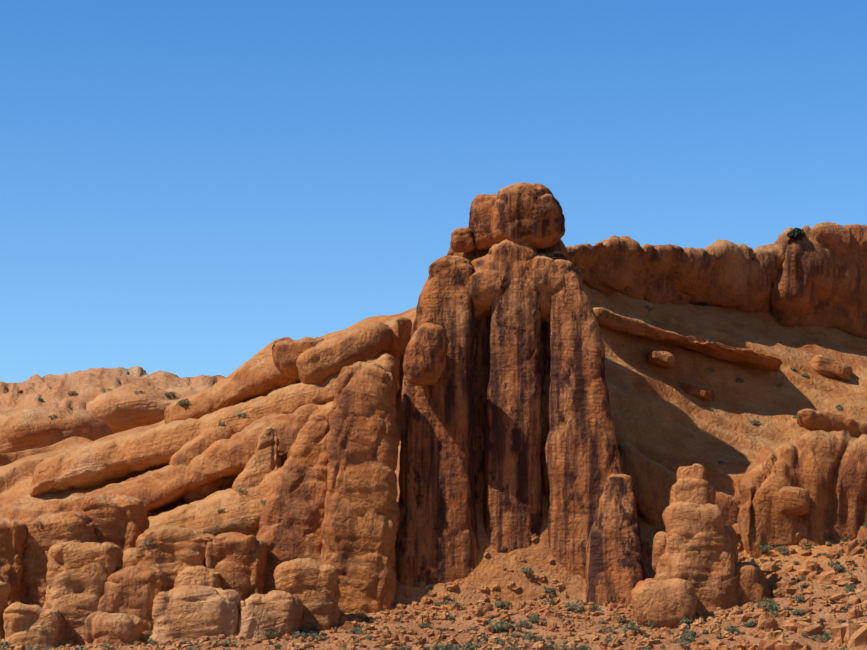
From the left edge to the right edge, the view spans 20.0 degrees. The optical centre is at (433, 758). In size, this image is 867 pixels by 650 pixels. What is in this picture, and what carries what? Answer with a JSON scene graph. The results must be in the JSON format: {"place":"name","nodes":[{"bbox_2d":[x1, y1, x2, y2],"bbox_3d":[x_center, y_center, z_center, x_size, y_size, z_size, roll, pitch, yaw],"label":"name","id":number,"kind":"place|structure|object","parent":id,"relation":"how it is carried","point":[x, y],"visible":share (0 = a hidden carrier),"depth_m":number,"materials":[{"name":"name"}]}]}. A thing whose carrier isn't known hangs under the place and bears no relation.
{"place":"outdoors","nodes":[
{"label":"outdoors","id":0,"kind":"place"},
{"bbox_2d":[0,284,866,649],"bbox_3d":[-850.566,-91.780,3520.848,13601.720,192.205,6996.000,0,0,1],"label":"terrain","id":1,"kind":"structure","parent":0,"point":[664,418],"depth_m":314.37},
{"bbox_2d":[0,575,8,639],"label":"block","id":2,"kind":"structure","parent":1,"relation":"on","point":[4,590],"depth_m":280.90,"materials":[{"name":"brown stone"}]},
{"bbox_2d":[0,518,27,606],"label":"block","id":3,"kind":"structure","parent":1,"relation":"on","point":[13,534],"depth_m":288.22,"materials":[{"name":"orange stone"}]},
{"bbox_2d":[3,602,66,648],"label":"block","id":4,"kind":"structure","parent":1,"relation":"on","point":[25,625],"depth_m":277.76,"materials":[{"name":"rock"}]},
{"bbox_2d":[0,407,113,452],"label":"dome","id":5,"kind":"structure","parent":1,"relation":"on","point":[33,428],"depth_m":353.79,"materials":[{"name":"orange rock"}]},
{"bbox_2d":[19,511,95,607],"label":"block","id":6,"kind":"structure","parent":1,"relation":"on","point":[45,537],"depth_m":289.72,"materials":[{"name":"orange rock"}]},
{"bbox_2d":[42,541,122,641],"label":"block","id":7,"kind":"structure","parent":1,"relation":"on","point":[78,574],"depth_m":282.50,"materials":[{"name":"orange rock"}]},
{"bbox_2d":[72,493,149,550],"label":"block","id":8,"kind":"structure","parent":1,"relation":"on","point":[122,522],"depth_m":293.56,"materials":[{"name":"orange stone"}]},
{"bbox_2d":[84,611,143,646],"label":"block","id":9,"kind":"structure","parent":1,"relation":"on","point":[117,629],"depth_m":277.12,"materials":[{"name":"brown stone"}]},
{"bbox_2d":[98,565,167,637],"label":"block","id":10,"kind":"structure","parent":1,"relation":"on","point":[132,590],"depth_m":281.80,"materials":[{"name":"brown stone"}]},
{"bbox_2d":[86,384,199,433],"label":"dome","id":11,"kind":"structure","parent":1,"relation":"on","point":[149,405],"depth_m":381.40,"materials":[{"name":"orange rock"}]},
{"bbox_2d":[0,401,332,519],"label":"rock slab","id":12,"kind":"structure","parent":1,"relation":"on","point":[164,488],"depth_m":306.62,"materials":[{"name":"orange stone"}]},
{"bbox_2d":[136,524,214,590],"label":"block","id":13,"kind":"structure","parent":1,"relation":"on","point":[173,552],"depth_m":288.32,"materials":[{"name":"rock"}]},
{"bbox_2d":[148,585,242,645],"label":"block","id":14,"kind":"structure","parent":1,"relation":"on","point":[189,612],"depth_m":277.78,"materials":[{"name":"orange rock"}]},
{"bbox_2d":[174,566,220,587],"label":"block","id":15,"kind":"structure","parent":1,"relation":"on","point":[199,575],"depth_m":285.68,"materials":[{"name":"orange stone"}]},
{"bbox_2d":[123,547,276,593],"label":"block wall","id":16,"kind":"structure","parent":1,"relation":"on","point":[129,557],"depth_m":291.93,"materials":[{"name":"orange stone"}]},
{"bbox_2d":[169,426,234,503],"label":"rock slab","id":17,"kind":"structure","parent":1,"relation":"on","point":[189,451],"depth_m":308.04,"materials":[{"name":"orange stone"}]},
{"bbox_2d":[148,467,280,535],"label":"rock slab","id":18,"kind":"structure","parent":1,"relation":"on","point":[241,513],"depth_m":298.14,"materials":[{"name":"orange stone"}]},
{"bbox_2d":[29,353,401,495],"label":"rock slab","id":19,"kind":"structure","parent":1,"relation":"on","point":[116,459],"depth_m":314.27,"materials":[{"name":"orange rock"}]},
{"bbox_2d":[205,532,268,600],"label":"block","id":20,"kind":"structure","parent":1,"relation":"on","point":[236,564],"depth_m":288.04,"materials":[{"name":"orange stone"}]},
{"bbox_2d":[229,427,281,536],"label":"fin","id":21,"kind":"object","parent":1,"relation":"on","point":[263,461],"visible":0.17,"depth_m":299.48,"materials":[{"name":"orange stone"}]},
{"bbox_2d":[236,590,302,640],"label":"block","id":22,"kind":"structure","parent":1,"relation":"on","point":[261,615],"depth_m":278.73,"materials":[{"name":"brown stone"}]},
{"bbox_2d":[164,316,412,423],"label":"rock slab","id":23,"kind":"structure","parent":1,"relation":"on","point":[260,375],"depth_m":321.05,"materials":[{"name":"brown stone"}]},
{"bbox_2d":[296,322,402,383],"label":"slab top","id":24,"kind":"structure","parent":23,"relation":"on","point":[321,362],"depth_m":306.24,"materials":[{"name":"brown stone"}]},
{"bbox_2d":[256,413,329,578],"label":"fin","id":25,"kind":"object","parent":1,"relation":"on","point":[292,516],"visible":0.58,"depth_m":293.79,"materials":[{"name":"orange stone"}]},
{"bbox_2d":[272,337,323,381],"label":"slab top","id":26,"kind":"structure","parent":1,"relation":"on","point":[286,353],"depth_m":313.61,"materials":[{"name":"brown stone"}]},
{"bbox_2d":[280,403,319,465],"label":"rock","id":27,"kind":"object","parent":1,"relation":"on","point":[299,419],"depth_m":302.62,"materials":[{"name":"brown stone"}]},
{"bbox_2d":[274,558,340,629],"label":"block","id":28,"kind":"structure","parent":1,"relation":"on","point":[311,584],"depth_m":282.86,"materials":[{"name":"brown stone"}]},
{"bbox_2d":[319,361,399,613],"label":"rock pillar","id":29,"kind":"structure","parent":1,"relation":"on","point":[360,525],"depth_m":290.67,"materials":[{"name":"orange stone"}]},
{"bbox_2d":[0,580,775,649],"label":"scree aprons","id":30,"kind":"object","parent":1,"relation":"on","point":[511,585],"visible":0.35,"depth_m":281.88,"materials":[{"name":"stone"}]},
{"bbox_2d":[0,538,857,649],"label":"rocks","id":31,"kind":"object","parent":1,"relation":"on","point":[686,638],"visible":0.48,"depth_m":277.23,"materials":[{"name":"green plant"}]},
{"bbox_2d":[0,512,866,649],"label":"scree stones","id":32,"kind":"object","parent":1,"relation":"on","point":[566,625],"visible":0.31,"depth_m":277.45,"materials":[{"name":"orange stone"}]},
{"bbox_2d":[395,255,477,586],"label":"tower column","id":33,"kind":"structure","parent":1,"relation":"on","point":[436,540],"depth_m":294.37,"materials":[{"name":"brown stone"}]},
{"bbox_2d":[403,323,448,385],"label":"tower bulge","id":34,"kind":"object","parent":33,"relation":"attached to","point":[424,360],"visible":1,"depth_m":289.62,"materials":[{"name":"brown stone"}]},
{"bbox_2d":[7,541,866,649],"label":"dry shrubs","id":35,"kind":"object","parent":1,"relation":"on","point":[603,621],"visible":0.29,"depth_m":274.95,"materials":[{"name":"green plant"}]},
{"bbox_2d":[35,305,863,604],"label":"ledge shrubs","id":36,"kind":"object","parent":1,"relation":"on","point":[739,379],"visible":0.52,"depth_m":318.79,"materials":[{"name":"green plant"}]},
{"bbox_2d":[35,522,866,649],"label":"scree boulders","id":37,"kind":"object","parent":1,"relation":"on","point":[851,633],"visible":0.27,"depth_m":274.99,"materials":[{"name":"stone"}]},
{"bbox_2d":[447,226,569,503],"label":"tower","id":38,"kind":"structure","parent":1,"relation":"on","point":[479,371],"depth_m":298.75,"materials":[{"name":"brown stone"}]},
{"bbox_2d":[450,227,475,252],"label":"boulder","id":39,"kind":"object","parent":38,"relation":"on","point":[462,240],"visible":1,"depth_m":298.22,"materials":[{"name":"brown stone"}]},
{"bbox_2d":[469,194,497,249],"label":"boulder","id":40,"kind":"object","parent":38,"relation":"on","point":[480,216],"visible":0.42,"depth_m":298.00,"materials":[{"name":"brown stone"}]},
{"bbox_2d":[488,244,496,254],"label":"rock","id":41,"kind":"object","parent":38,"relation":"on","point":[491,248],"visible":0.12,"depth_m":297.17,"materials":[{"name":"brown stone"}]},
{"bbox_2d":[490,182,564,249],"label":"boulder","id":42,"kind":"object","parent":38,"relation":"on","point":[531,214],"visible":0.77,"depth_m":295.65,"materials":[{"name":"brown stone"}]},
{"bbox_2d":[546,251,567,260],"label":"rock","id":43,"kind":"object","parent":38,"relation":"on","point":[555,255],"visible":0.38,"depth_m":297.39,"materials":[{"name":"brown stone"}]},
{"bbox_2d":[482,240,543,552],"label":"tower column","id":44,"kind":"structure","parent":1,"relation":"on","point":[514,482],"depth_m":295.25,"materials":[{"name":"brown stone"}]},
{"bbox_2d":[544,259,626,578],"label":"tower column","id":45,"kind":"structure","parent":1,"relation":"on","point":[583,461],"depth_m":294.58,"materials":[{"name":"brown stone"}]},
{"bbox_2d":[574,267,582,286],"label":"rock","id":46,"kind":"object","parent":45,"relation":"attached to","point":[578,272],"visible":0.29,"depth_m":297.98,"materials":[{"name":"brown stone"}]},
{"bbox_2d":[585,474,646,607],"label":"rock pillar","id":47,"kind":"structure","parent":1,"relation":"on","point":[615,571],"depth_m":290.03,"materials":[{"name":"orange stone"}]},
{"bbox_2d":[646,350,674,368],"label":"slope block","id":48,"kind":"object","parent":1,"relation":"on","point":[661,358],"depth_m":312.74,"materials":[{"name":"brown stone"}]},
{"bbox_2d":[630,578,697,627],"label":"boulder","id":49,"kind":"object","parent":1,"relation":"on","point":[672,603],"visible":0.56,"depth_m":277.54,"materials":[{"name":"brown stone"}]},
{"bbox_2d":[565,235,783,312],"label":"cliff","id":50,"kind":"structure","parent":1,"relation":"on","point":[724,273],"depth_m":324.08,"materials":[{"name":"brown stone"}]},
{"bbox_2d":[617,441,739,526],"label":"rock slope","id":51,"kind":"structure","parent":1,"relation":"on","point":[653,481],"depth_m":299.26,"materials":[{"name":"brown stone"}]},
{"bbox_2d":[593,307,781,370],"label":"ledge","id":52,"kind":"object","parent":1,"relation":"on","point":[611,320],"visible":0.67,"depth_m":315.32,"materials":[{"name":"brown stone"}]},
{"bbox_2d":[654,523,736,612],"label":"pinnacle","id":53,"kind":"object","parent":1,"relation":"on","point":[703,563],"visible":0.4,"depth_m":282.49,"materials":[{"name":"orange stone"}]},
{"bbox_2d":[652,531,667,571],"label":"rock","id":54,"kind":"object","parent":53,"relation":"on","point":[659,542],"visible":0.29,"depth_m":285.15,"materials":[{"name":"orange stone"}]},
{"bbox_2d":[662,501,725,538],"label":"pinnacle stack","id":55,"kind":"object","parent":53,"relation":"on","point":[684,520],"visible":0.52,"depth_m":282.87,"materials":[{"name":"orange stone"}]},
{"bbox_2d":[669,477,715,504],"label":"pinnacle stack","id":56,"kind":"object","parent":55,"relation":"on","point":[696,491],"visible":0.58,"depth_m":284.15,"materials":[{"name":"orange stone"}]},
{"bbox_2d":[676,463,705,480],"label":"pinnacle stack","id":57,"kind":"object","parent":56,"relation":"on","point":[697,471],"visible":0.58,"depth_m":285.24,"materials":[{"name":"orange stone"}]},
{"bbox_2d":[724,526,738,563],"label":"rock","id":58,"kind":"object","parent":53,"relation":"on","point":[732,541],"visible":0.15,"depth_m":284.95,"materials":[{"name":"brown stone"}]},
{"bbox_2d":[680,382,714,401],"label":"slope block","id":59,"kind":"object","parent":1,"relation":"on","point":[699,392],"depth_m":315.15,"materials":[{"name":"brown stone"}]},
{"bbox_2d":[733,562,770,605],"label":"boulder","id":60,"kind":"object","parent":1,"relation":"on","point":[752,585],"depth_m":283.61,"materials":[{"name":"orange stone"}]},
{"bbox_2d":[639,517,866,565],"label":"talus shrubs","id":61,"kind":"object","parent":1,"relation":"on","point":[779,549],"visible":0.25,"depth_m":295.37,"materials":[{"name":"green plant"}]},
{"bbox_2d":[735,430,866,558],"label":"rock outcrop","id":62,"kind":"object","parent":1,"relation":"on","point":[827,471],"depth_m":296.72,"materials":[{"name":"orange stone"}]},
{"bbox_2d":[778,486,809,515],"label":"boulder","id":63,"kind":"object","parent":62,"relation":"on","point":[795,501],"visible":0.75,"depth_m":294.37,"materials":[{"name":"orange stone"}]},
{"bbox_2d":[771,222,866,338],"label":"cliff","id":64,"kind":"structure","parent":1,"relation":"on","point":[820,279],"depth_m":333.51,"materials":[{"name":"brown stone"}]},
{"bbox_2d":[787,228,804,239],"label":"juniper","id":65,"kind":"object","parent":64,"relation":"on","point":[795,233],"visible":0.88,"depth_m":330.87,"materials":[{"name":"green plant"}]},
{"bbox_2d":[810,354,851,380],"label":"slope block","id":66,"kind":"object","parent":1,"relation":"on","point":[826,366],"depth_m":327.67,"materials":[{"name":"brown stone"}]},
{"bbox_2d":[797,409,866,436],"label":"ledge","id":67,"kind":"object","parent":1,"relation":"on","point":[825,421],"visible":0.54,"depth_m":316.80,"materials":[{"name":"brown stone"}]},
{"bbox_2d":[0,0,866,382],"label":"sky","id":68,"kind":"structure","parent":0,"point":[188,188],"materials":[{"name":"blue"}]},
{"bbox_2d":[443,253,565,324],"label":"rock pillar top","id":69,"kind":"object","parent":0,"point":[487,282],"visible":0.29,"depth_m":295.30,"materials":[{"name":"brown stone"}]}
]}

